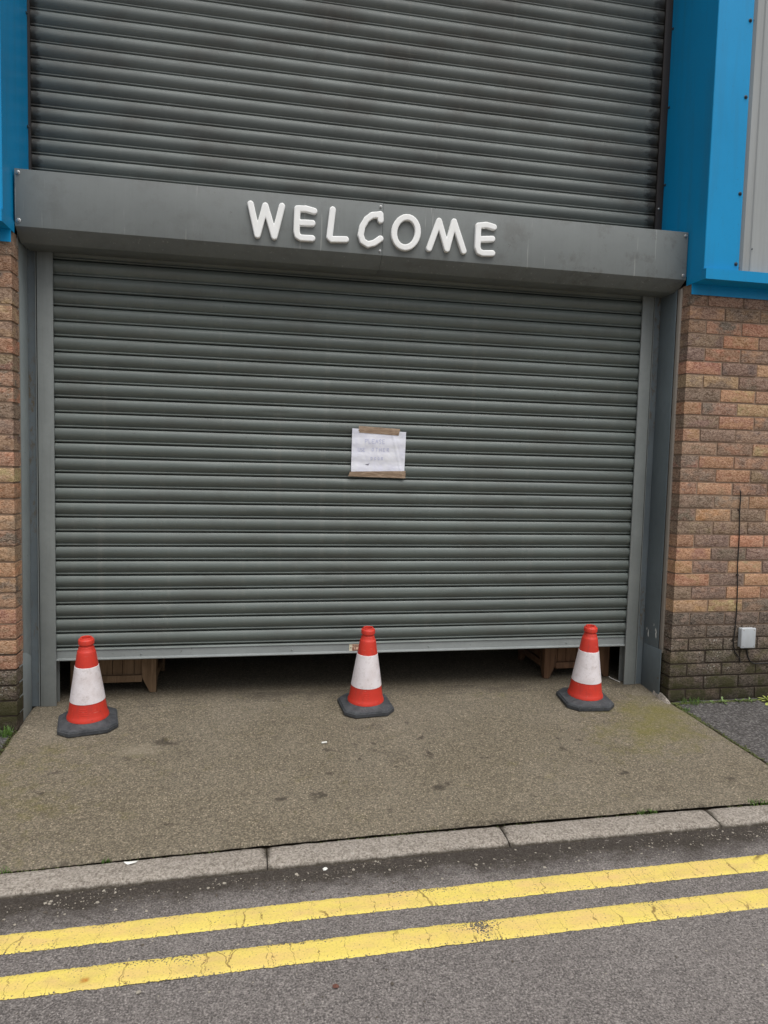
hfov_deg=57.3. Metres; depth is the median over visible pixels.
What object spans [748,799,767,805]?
grass tuft
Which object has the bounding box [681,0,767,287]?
wall cladding
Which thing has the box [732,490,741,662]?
cable
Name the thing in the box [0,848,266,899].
kerb stone
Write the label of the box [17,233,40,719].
door jamb
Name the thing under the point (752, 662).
cable
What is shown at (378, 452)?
paper notice
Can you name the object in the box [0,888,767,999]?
yellow line
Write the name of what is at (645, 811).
grass tuft
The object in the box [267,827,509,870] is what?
kerb stone
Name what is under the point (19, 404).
sealant strip
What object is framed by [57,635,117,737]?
traffic cone
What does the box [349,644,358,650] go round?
sticker
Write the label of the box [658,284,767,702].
brick wall
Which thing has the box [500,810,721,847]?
kerb stone
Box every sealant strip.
[16,238,23,652]
[659,288,682,652]
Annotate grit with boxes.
[0,825,767,1022]
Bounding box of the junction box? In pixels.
[737,627,755,647]
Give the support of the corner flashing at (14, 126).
attached to the wall cladding
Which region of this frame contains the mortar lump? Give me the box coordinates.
[652,690,670,703]
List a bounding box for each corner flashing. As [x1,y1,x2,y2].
[0,0,28,223]
[662,0,754,276]
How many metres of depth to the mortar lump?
4.07 m
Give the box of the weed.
[757,695,767,704]
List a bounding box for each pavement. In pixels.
[0,730,13,749]
[672,697,767,762]
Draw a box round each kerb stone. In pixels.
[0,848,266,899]
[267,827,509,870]
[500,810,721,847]
[705,805,767,828]
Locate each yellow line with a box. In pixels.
[0,854,767,954]
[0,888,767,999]
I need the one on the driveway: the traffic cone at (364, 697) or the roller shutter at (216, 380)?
the traffic cone at (364, 697)
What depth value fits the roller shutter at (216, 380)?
3.81 m
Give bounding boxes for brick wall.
[0,231,32,730]
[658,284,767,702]
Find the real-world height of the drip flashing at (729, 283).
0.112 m
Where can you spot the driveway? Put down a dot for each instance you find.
(260, 771)
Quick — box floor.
[39,558,619,699]
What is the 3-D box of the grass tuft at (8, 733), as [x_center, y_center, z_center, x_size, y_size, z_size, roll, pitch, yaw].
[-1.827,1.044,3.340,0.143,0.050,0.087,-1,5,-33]
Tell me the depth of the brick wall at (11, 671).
3.33 m
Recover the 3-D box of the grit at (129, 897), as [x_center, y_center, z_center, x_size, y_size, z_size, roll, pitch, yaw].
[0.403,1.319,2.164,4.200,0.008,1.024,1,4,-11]
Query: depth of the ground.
3.31 m
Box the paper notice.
[348,426,405,477]
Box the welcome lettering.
[247,200,496,256]
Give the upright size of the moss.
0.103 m
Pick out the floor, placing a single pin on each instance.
(220, 675)
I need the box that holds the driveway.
[0,679,767,872]
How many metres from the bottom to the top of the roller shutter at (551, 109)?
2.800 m
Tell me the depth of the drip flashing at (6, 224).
3.21 m
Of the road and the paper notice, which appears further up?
the paper notice
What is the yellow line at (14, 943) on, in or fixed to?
on the road
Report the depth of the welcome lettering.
3.56 m
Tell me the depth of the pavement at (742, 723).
3.85 m
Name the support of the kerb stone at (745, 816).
on the road
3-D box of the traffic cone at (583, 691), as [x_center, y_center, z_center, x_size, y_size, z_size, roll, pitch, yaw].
[1.152,0.857,3.971,0.275,0.446,0.274,1,9,-7]
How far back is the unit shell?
9.06 m
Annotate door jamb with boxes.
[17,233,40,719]
[634,290,677,693]
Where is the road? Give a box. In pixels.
[0,825,767,1023]
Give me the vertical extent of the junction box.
0.120 m
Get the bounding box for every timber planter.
[70,658,164,691]
[518,647,609,678]
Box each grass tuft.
[0,725,13,737]
[637,808,656,815]
[680,696,705,705]
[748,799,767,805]
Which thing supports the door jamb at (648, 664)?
attached to the brick wall at (720, 459)
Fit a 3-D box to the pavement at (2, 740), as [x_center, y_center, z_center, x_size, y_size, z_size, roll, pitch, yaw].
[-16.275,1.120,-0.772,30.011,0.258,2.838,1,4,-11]
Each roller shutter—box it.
[14,168,687,706]
[27,0,673,234]
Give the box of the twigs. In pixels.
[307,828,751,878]
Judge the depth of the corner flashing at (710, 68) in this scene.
3.78 m
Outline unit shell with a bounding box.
[33,267,38,707]
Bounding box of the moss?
[0,699,767,873]
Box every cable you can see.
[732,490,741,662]
[746,648,767,663]
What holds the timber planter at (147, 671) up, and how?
on the floor
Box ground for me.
[266,804,740,858]
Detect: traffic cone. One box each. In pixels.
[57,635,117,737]
[337,626,393,717]
[556,624,613,710]
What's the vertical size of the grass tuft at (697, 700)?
0.046 m
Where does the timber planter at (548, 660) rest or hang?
on the floor
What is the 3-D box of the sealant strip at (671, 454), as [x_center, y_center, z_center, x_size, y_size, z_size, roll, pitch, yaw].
[1.651,-0.218,4.043,0.014,2.090,0.030,1,4,-11]
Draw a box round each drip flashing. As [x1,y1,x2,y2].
[0,208,13,241]
[686,268,767,299]

